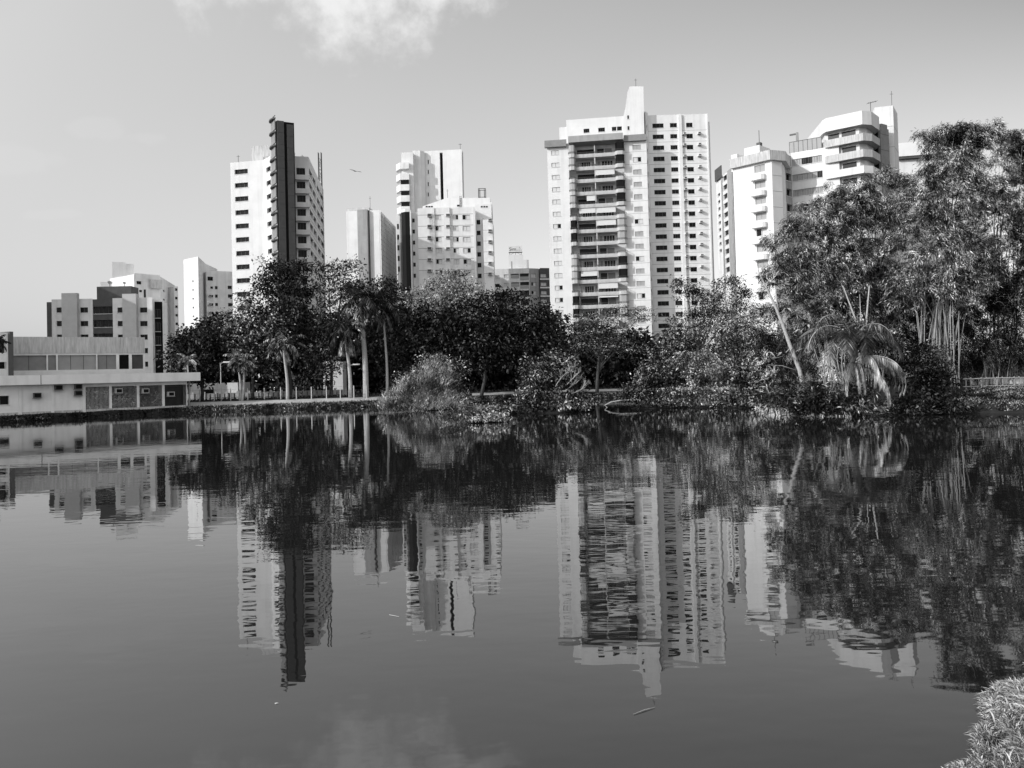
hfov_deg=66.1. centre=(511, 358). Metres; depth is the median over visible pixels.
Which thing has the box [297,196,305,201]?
window
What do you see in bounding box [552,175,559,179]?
window
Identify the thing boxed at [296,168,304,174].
window
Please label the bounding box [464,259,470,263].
window
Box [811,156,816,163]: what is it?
window
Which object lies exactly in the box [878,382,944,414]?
shrub
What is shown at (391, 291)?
tree
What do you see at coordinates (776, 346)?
shrubs
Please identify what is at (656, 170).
window
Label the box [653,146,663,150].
window
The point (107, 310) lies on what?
window
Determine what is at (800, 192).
window
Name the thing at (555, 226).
window
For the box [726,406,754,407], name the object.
islet
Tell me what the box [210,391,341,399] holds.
stub fence
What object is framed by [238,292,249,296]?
window
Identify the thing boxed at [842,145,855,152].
balcony window
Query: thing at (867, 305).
bare pole
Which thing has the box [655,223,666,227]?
window
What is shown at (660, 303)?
window
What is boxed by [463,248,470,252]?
window
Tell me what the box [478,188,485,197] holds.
tank frame
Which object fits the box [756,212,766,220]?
window
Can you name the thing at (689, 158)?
window
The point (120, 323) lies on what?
window
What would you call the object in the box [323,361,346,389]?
white shed
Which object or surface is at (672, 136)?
window
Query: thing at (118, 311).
apartment block
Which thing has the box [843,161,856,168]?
balcony window
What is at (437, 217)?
window
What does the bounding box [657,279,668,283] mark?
window
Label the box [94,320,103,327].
window
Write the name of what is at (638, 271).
window
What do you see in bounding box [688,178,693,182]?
window
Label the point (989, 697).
grass
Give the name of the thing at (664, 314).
window
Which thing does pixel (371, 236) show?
building
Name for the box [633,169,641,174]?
window
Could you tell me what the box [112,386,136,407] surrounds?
barred window
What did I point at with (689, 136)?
window
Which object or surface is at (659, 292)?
window
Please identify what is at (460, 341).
tree
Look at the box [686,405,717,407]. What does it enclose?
islet
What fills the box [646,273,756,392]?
tree
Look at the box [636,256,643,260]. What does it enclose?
window
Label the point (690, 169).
window
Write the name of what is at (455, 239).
window
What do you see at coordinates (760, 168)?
window
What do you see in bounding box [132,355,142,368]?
panelled window
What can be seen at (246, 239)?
window
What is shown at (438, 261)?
window
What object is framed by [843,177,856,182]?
balcony window
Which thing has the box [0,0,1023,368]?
sky
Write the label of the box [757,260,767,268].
window
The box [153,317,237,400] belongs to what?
tree
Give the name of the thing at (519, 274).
block
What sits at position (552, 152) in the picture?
window
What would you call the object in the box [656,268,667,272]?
window
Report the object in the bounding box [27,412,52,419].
shrub
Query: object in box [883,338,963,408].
shrub
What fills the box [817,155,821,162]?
window
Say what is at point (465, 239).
window
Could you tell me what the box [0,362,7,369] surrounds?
window
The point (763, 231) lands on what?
window
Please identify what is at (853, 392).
shrub
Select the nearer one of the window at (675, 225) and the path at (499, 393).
the path at (499, 393)
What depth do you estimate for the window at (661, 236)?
185.92 m
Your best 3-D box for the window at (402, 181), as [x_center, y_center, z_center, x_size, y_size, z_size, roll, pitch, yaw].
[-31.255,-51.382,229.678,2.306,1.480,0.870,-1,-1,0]
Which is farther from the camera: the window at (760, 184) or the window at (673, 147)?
the window at (673, 147)
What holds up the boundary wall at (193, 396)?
on the ground at (892, 391)
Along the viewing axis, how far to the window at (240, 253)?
167.41 m
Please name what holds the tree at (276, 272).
on the ground at (892, 391)
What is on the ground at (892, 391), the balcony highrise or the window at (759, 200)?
the balcony highrise
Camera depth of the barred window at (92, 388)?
101.85 m
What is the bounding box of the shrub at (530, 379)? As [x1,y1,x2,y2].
[503,348,602,412]
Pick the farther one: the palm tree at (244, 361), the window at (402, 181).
the window at (402, 181)
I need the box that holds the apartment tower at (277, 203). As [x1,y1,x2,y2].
[230,115,325,391]
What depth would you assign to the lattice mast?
190.72 m
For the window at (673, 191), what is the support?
in the balcony highrise
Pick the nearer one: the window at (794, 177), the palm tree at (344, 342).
the palm tree at (344, 342)
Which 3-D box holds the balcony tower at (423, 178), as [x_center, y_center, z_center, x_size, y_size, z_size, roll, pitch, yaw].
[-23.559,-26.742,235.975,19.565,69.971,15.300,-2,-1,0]
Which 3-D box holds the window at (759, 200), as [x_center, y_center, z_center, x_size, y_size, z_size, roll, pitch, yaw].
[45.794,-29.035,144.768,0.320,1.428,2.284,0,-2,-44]
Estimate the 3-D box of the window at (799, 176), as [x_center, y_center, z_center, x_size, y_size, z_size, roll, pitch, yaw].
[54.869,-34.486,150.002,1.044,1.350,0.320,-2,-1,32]
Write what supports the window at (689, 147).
in the balcony highrise
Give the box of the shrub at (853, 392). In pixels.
[793,372,906,416]
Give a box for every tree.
[0,334,10,353]
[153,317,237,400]
[165,311,250,393]
[176,353,198,404]
[211,285,303,398]
[216,312,280,391]
[222,349,254,400]
[231,354,258,400]
[245,252,329,396]
[249,308,329,391]
[263,328,307,399]
[291,253,374,395]
[306,306,375,392]
[324,316,369,397]
[325,280,393,397]
[340,314,402,392]
[355,274,417,393]
[364,294,410,395]
[380,285,568,395]
[380,309,449,390]
[393,265,485,372]
[415,310,515,390]
[472,314,546,389]
[527,309,581,387]
[552,304,661,392]
[554,317,615,386]
[591,326,681,386]
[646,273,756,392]
[647,322,726,384]
[660,350,681,403]
[664,296,791,394]
[700,322,751,383]
[753,248,813,388]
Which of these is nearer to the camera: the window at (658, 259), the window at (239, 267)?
the window at (239, 267)
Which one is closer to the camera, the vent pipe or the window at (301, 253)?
the vent pipe
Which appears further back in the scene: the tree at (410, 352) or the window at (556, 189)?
the window at (556, 189)
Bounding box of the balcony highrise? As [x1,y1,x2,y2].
[544,86,716,359]
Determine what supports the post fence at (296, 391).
on the ground at (892, 391)
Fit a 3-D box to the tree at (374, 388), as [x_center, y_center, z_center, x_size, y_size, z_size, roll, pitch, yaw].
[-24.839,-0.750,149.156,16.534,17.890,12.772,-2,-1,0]
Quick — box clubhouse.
[0,337,200,415]
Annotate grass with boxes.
[0,407,195,421]
[183,389,800,412]
[187,381,872,401]
[918,385,1023,410]
[942,663,1023,767]
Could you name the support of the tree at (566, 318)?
on the ground at (892, 391)
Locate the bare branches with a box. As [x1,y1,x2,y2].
[555,362,589,392]
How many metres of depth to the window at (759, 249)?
145.00 m
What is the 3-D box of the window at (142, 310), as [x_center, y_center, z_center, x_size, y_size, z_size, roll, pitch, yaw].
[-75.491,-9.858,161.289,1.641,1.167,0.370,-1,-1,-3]
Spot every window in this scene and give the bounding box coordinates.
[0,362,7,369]
[0,396,7,405]
[14,355,45,370]
[48,355,55,369]
[56,321,61,326]
[58,355,95,369]
[80,321,88,326]
[81,307,87,312]
[85,386,106,408]
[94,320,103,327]
[95,307,103,313]
[97,355,115,368]
[103,320,112,327]
[104,306,112,313]
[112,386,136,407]
[117,321,122,326]
[119,355,128,368]
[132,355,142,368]
[139,385,161,406]
[140,307,146,312]
[140,321,147,326]
[155,309,159,317]
[155,323,160,331]
[155,336,160,345]
[156,350,160,358]
[165,384,185,405]
[234,169,247,174]
[234,183,247,188]
[235,210,248,215]
[235,237,248,242]
[236,196,247,201]
[236,278,249,283]
[237,224,248,228]
[237,251,249,255]
[237,264,249,269]
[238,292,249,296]
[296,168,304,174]
[297,182,304,188]
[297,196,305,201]
[297,209,305,215]
[298,223,305,229]
[298,237,305,242]
[298,250,306,256]
[401,180,408,183]
[401,191,408,194]
[401,202,409,205]
[435,215,440,219]
[435,226,441,230]
[436,248,441,252]
[436,259,441,263]
[453,237,458,241]
[462,215,469,219]
[463,226,470,230]
[463,237,470,241]
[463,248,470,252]
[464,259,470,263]
[551,150,558,154]
[551,163,558,167]
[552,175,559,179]
[552,187,559,191]
[552,199,559,203]
[553,212,560,216]
[553,224,560,228]
[553,236,561,240]
[554,249,561,253]
[554,261,561,265]
[555,273,562,277]
[555,285,562,289]
[555,298,562,302]
[633,145,640,149]
[633,157,640,161]
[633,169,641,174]
[634,182,641,186]
[634,194,641,199]
[634,206,642,211]
[635,219,643,223]
[635,231,642,236]
[635,244,643,248]
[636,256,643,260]
[636,269,644,273]
[637,281,644,285]
[637,293,644,298]
[652,124,663,128]
[652,135,663,139]
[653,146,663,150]
[653,157,664,161]
[653,168,664,172]
[654,179,665,183]
[654,190,665,194]
[655,201,665,205]
[655,212,666,216]
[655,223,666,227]
[656,234,666,238]
[656,245,666,250]
[656,257,667,261]
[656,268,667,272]
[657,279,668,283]
[657,290,668,294]
[658,301,668,305]
[658,312,668,316]
[658,323,669,328]
[670,123,676,127]
[670,134,677,138]
[671,145,677,149]
[671,156,677,160]
[671,167,677,171]
[672,178,678,182]
[672,189,678,193]
[672,212,679,216]
[673,223,679,227]
[673,234,680,238]
[674,245,680,249]
[674,256,681,260]
[674,267,680,271]
[675,301,682,305]
[686,123,692,127]
[686,134,692,138]
[687,145,693,149]
[687,156,693,160]
[687,167,693,171]
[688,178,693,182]
[688,189,694,193]
[688,200,694,204]
[689,222,695,227]
[689,234,695,238]
[690,245,696,249]
[690,256,696,260]
[691,267,696,271]
[754,164,764,173]
[754,180,765,189]
[756,196,765,204]
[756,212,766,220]
[756,228,766,236]
[756,244,767,252]
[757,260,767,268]
[758,292,769,300]
[791,159,796,166]
[792,175,797,181]
[793,190,797,196]
[797,158,801,165]
[797,174,801,180]
[798,189,802,196]
[802,158,806,164]
[802,173,807,180]
[803,188,807,195]
[807,157,811,163]
[807,172,812,179]
[808,188,812,194]
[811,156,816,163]
[812,172,817,178]
[812,187,817,194]
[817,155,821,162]
[818,171,822,177]
[818,186,822,193]
[828,130,855,139]
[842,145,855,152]
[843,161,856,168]
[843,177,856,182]
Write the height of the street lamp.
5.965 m
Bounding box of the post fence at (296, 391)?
[190,385,366,401]
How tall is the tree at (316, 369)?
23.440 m
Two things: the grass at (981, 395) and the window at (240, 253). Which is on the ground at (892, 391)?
the grass at (981, 395)
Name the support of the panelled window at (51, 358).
in the clubhouse
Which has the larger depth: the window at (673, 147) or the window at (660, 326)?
the window at (673, 147)
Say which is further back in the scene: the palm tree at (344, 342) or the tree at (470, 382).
the tree at (470, 382)
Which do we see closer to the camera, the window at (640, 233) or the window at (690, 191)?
the window at (640, 233)
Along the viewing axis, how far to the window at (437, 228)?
206.95 m
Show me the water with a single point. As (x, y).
(712, 587)
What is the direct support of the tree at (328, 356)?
on the ground at (892, 391)
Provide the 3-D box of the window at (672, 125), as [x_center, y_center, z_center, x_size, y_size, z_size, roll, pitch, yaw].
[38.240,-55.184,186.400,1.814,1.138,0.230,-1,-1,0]
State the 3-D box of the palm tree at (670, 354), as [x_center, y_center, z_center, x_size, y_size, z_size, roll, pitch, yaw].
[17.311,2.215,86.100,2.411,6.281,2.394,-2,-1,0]
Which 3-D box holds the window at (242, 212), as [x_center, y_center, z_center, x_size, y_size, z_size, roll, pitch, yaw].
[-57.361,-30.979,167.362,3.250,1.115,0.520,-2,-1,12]
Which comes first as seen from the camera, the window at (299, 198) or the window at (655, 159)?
the window at (299, 198)
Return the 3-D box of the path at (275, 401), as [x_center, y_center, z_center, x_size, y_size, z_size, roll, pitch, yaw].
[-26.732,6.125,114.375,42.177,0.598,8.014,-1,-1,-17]
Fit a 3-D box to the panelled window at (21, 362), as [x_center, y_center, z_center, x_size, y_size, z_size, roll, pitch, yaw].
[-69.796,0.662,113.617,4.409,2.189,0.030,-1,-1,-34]
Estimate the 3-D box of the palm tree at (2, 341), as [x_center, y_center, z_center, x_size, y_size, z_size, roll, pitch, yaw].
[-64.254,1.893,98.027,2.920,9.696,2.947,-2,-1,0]
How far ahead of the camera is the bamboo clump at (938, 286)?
75.04 m
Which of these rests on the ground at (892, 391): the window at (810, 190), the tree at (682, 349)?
the tree at (682, 349)
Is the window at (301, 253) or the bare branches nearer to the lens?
the bare branches
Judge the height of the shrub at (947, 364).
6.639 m
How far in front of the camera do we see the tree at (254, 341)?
118.28 m
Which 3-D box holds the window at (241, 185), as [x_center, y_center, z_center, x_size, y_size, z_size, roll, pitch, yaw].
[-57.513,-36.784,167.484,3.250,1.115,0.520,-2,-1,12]
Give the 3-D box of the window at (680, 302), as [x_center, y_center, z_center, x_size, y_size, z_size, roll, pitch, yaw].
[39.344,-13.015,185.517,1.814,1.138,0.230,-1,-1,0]
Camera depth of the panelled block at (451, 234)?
206.77 m
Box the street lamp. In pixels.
[220,361,229,400]
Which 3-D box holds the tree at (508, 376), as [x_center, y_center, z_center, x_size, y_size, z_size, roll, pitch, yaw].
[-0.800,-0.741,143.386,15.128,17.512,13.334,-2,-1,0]
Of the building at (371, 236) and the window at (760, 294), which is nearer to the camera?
the window at (760, 294)
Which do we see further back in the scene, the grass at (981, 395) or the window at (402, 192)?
the window at (402, 192)
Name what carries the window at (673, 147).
in the balcony highrise
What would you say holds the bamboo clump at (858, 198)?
on the ground at (892, 391)
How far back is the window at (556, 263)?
184.76 m
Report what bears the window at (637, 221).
in the balcony highrise
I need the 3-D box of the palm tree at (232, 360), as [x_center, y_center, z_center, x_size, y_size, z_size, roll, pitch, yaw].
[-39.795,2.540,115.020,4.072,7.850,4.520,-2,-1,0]
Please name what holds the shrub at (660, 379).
on the islet at (652, 407)
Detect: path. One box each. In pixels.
[182,394,458,406]
[472,387,797,395]
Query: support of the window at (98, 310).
in the apartment block at (118, 311)
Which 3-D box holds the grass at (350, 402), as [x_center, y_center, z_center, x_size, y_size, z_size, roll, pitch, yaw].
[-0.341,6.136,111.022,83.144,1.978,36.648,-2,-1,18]
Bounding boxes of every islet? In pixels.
[526,410,572,412]
[631,406,677,408]
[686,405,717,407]
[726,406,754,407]
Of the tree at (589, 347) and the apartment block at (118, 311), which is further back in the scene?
the apartment block at (118, 311)
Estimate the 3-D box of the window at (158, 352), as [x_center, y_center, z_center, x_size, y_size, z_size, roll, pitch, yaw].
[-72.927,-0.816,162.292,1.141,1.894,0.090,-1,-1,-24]
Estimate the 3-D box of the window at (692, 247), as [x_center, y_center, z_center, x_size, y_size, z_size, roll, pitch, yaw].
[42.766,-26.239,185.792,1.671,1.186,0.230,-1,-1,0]
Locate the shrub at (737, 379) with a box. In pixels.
[709,354,767,407]
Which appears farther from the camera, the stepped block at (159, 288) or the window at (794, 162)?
the stepped block at (159, 288)
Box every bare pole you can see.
[843,286,855,324]
[866,286,869,322]
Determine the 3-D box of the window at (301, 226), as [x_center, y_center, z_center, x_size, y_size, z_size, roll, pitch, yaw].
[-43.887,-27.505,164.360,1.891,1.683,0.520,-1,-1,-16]
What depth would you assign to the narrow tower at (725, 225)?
254.96 m
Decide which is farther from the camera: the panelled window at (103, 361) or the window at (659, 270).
the window at (659, 270)
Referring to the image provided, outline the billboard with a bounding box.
[509,246,521,254]
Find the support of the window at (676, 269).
in the balcony highrise
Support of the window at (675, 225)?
in the balcony highrise
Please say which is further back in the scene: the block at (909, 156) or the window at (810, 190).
the block at (909, 156)
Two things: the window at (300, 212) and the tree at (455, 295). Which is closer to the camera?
the tree at (455, 295)
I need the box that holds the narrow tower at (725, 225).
[715,165,737,373]
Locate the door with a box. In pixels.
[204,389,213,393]
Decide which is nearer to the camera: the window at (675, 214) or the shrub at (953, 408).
the shrub at (953, 408)
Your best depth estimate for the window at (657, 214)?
186.05 m
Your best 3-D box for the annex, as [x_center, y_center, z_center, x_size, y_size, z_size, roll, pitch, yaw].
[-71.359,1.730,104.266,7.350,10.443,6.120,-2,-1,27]
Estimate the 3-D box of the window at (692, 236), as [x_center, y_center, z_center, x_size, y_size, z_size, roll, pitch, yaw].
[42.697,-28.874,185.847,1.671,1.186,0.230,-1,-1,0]
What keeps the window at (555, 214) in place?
in the balcony highrise
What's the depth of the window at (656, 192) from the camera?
186.14 m
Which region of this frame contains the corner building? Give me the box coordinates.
[730,105,906,382]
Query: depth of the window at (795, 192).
150.49 m
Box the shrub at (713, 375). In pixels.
[665,342,742,407]
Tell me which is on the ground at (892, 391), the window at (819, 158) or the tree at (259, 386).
the tree at (259, 386)
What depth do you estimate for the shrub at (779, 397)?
66.66 m
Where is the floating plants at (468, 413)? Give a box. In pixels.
[436,398,511,423]
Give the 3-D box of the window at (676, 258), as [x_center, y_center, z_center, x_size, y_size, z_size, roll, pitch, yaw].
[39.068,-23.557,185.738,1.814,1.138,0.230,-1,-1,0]
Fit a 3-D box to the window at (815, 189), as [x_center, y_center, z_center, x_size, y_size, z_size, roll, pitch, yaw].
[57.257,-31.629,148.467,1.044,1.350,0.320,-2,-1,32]
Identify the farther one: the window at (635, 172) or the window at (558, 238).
the window at (558, 238)
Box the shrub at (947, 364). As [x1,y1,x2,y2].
[915,337,964,391]
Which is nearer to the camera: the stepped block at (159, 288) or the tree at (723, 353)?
the tree at (723, 353)
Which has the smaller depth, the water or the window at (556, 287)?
the water
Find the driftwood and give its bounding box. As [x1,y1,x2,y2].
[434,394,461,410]
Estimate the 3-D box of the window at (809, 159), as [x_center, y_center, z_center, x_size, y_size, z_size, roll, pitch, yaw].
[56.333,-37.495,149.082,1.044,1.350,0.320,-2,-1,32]
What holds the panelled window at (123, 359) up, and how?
in the clubhouse
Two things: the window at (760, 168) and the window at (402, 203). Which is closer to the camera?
the window at (760, 168)
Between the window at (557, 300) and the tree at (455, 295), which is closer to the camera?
the tree at (455, 295)
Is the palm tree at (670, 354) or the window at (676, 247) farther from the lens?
the window at (676, 247)
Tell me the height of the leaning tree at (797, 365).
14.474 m
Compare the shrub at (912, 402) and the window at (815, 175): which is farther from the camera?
the window at (815, 175)
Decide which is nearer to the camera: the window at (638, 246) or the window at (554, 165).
the window at (638, 246)
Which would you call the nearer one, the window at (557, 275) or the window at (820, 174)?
the window at (820, 174)
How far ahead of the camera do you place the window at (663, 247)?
185.87 m
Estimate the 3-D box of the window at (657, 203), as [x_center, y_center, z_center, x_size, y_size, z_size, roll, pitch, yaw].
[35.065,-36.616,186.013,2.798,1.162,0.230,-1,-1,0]
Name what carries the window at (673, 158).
in the balcony highrise
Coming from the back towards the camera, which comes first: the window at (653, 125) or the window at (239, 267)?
the window at (653, 125)
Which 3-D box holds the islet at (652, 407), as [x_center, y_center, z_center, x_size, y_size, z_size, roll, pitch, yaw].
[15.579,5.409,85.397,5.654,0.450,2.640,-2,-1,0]
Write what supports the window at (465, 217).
in the panelled block at (451, 234)
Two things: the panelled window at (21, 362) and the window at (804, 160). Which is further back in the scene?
the window at (804, 160)
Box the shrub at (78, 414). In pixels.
[68,410,95,417]
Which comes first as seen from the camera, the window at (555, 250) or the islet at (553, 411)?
the islet at (553, 411)
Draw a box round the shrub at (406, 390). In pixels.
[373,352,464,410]
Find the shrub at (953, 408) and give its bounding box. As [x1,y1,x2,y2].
[921,390,983,413]
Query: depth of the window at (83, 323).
160.78 m
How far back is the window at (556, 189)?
185.15 m
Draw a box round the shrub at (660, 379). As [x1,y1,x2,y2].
[617,351,704,408]
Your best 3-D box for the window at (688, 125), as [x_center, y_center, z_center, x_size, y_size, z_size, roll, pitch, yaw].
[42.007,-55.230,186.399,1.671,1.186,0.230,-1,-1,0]
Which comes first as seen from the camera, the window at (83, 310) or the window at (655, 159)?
the window at (83, 310)
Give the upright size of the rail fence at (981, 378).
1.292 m
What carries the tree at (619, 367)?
on the ground at (892, 391)
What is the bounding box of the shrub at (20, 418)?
[5,414,28,421]
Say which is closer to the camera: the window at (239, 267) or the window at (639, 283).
the window at (239, 267)
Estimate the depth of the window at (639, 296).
181.92 m
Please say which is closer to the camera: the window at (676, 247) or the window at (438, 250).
the window at (676, 247)
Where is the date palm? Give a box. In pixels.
[788,314,906,414]
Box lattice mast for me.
[318,152,324,316]
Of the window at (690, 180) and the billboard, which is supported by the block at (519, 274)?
the billboard
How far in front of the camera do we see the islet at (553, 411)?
80.55 m
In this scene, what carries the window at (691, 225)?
in the balcony highrise
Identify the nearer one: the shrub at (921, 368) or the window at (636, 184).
the shrub at (921, 368)
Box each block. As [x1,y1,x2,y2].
[47,286,167,372]
[100,262,178,372]
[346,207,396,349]
[396,196,494,386]
[495,255,550,330]
[898,142,951,376]
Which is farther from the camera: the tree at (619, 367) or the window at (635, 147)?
the window at (635, 147)
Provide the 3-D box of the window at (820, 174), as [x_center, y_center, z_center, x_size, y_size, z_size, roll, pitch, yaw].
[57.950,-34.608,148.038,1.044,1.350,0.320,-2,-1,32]
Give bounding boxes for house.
[190,382,249,393]
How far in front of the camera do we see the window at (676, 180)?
186.19 m
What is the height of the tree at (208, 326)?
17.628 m
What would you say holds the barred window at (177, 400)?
in the clubhouse
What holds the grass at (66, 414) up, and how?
on the ground at (892, 391)
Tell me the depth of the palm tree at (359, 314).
116.52 m
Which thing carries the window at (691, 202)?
in the balcony highrise
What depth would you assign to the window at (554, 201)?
185.06 m
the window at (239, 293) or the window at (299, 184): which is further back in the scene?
the window at (239, 293)
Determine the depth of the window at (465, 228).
206.95 m
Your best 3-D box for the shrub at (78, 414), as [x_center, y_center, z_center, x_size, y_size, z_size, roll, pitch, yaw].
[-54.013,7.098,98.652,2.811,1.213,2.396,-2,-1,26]
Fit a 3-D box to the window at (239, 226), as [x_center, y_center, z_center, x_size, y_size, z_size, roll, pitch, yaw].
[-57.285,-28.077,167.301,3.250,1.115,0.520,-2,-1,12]
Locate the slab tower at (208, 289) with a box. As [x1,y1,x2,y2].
[184,257,232,335]
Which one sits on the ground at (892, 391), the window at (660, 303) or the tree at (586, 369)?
the tree at (586, 369)
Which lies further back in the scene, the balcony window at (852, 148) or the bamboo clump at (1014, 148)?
the balcony window at (852, 148)
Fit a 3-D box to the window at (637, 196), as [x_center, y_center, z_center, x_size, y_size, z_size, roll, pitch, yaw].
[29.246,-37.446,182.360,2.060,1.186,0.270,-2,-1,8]
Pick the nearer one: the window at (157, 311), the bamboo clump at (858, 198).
the bamboo clump at (858, 198)
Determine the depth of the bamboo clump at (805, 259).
78.82 m
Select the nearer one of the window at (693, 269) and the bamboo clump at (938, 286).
the bamboo clump at (938, 286)
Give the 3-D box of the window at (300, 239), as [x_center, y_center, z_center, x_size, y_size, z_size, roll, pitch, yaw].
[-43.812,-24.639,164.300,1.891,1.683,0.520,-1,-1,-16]
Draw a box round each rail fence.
[963,376,1023,389]
[970,376,1019,386]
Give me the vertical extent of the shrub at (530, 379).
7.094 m
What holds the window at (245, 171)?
in the apartment tower at (277, 203)
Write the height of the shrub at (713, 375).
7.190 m
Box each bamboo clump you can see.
[749,191,893,395]
[804,163,933,388]
[872,117,1017,386]
[915,218,1023,385]
[949,129,1023,377]
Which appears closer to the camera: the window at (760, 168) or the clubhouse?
the clubhouse
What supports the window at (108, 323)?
in the apartment block at (118, 311)
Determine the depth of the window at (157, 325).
162.40 m
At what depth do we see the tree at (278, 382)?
138.89 m
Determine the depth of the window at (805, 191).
149.50 m
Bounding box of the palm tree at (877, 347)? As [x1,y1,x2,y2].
[830,316,911,413]
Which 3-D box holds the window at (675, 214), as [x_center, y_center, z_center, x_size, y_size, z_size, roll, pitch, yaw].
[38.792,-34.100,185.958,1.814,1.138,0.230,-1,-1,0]
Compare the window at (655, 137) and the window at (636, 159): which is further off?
the window at (655, 137)
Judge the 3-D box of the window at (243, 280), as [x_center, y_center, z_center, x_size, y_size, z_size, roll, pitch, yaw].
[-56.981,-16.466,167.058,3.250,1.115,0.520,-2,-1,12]
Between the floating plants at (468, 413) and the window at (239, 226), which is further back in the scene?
the window at (239, 226)
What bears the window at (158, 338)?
in the apartment block at (118, 311)
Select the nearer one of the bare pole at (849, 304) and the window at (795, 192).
the bare pole at (849, 304)
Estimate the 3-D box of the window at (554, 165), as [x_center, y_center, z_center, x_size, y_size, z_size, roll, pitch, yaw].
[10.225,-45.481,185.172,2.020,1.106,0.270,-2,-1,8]
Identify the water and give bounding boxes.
[0,397,1023,767]
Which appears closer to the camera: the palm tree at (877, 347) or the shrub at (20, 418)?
the palm tree at (877, 347)
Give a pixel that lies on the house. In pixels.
(234, 387)
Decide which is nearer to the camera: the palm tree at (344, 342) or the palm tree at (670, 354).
the palm tree at (670, 354)
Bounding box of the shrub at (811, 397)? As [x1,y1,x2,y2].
[779,381,849,416]
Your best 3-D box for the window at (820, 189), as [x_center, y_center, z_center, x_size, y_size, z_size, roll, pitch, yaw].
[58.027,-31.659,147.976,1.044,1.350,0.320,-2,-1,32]
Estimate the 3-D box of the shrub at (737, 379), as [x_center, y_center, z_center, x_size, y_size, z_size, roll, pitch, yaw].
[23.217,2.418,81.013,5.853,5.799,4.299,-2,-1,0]
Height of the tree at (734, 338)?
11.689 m
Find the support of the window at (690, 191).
in the balcony highrise
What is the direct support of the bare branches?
attached to the shrub at (530, 379)
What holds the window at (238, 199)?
in the apartment tower at (277, 203)
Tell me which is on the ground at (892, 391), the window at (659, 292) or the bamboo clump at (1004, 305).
the bamboo clump at (1004, 305)
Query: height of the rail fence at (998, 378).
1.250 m
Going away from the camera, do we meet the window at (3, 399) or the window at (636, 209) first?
the window at (3, 399)
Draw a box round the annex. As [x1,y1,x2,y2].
[0,331,13,375]
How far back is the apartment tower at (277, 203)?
166.01 m
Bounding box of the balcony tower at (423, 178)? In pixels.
[396,149,463,215]
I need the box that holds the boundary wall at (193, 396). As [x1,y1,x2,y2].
[187,388,346,399]
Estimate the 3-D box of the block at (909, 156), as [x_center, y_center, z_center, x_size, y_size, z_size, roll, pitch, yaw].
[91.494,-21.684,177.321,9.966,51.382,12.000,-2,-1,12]
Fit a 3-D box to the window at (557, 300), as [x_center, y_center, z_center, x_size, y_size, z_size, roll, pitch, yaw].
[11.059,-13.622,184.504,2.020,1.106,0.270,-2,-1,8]
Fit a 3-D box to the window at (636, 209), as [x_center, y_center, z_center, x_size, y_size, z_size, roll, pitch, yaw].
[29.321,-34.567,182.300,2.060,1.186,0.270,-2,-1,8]
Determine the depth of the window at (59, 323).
160.54 m
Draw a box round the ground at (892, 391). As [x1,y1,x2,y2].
[0,363,1023,767]
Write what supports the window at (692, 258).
in the balcony highrise
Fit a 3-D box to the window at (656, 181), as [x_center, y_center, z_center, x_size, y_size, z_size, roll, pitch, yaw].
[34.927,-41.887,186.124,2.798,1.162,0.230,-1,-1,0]
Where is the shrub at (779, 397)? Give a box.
[747,375,822,414]
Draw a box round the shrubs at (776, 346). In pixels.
[731,270,1019,402]
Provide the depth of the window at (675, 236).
185.92 m
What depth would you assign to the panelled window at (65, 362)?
117.08 m
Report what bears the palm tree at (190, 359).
on the ground at (892, 391)
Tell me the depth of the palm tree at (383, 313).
118.82 m
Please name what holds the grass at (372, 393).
on the ground at (892, 391)
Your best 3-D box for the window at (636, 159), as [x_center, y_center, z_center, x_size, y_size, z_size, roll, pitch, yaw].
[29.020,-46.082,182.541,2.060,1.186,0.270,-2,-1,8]
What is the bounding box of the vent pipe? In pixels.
[790,132,798,140]
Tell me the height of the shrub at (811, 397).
3.079 m
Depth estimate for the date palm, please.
62.14 m

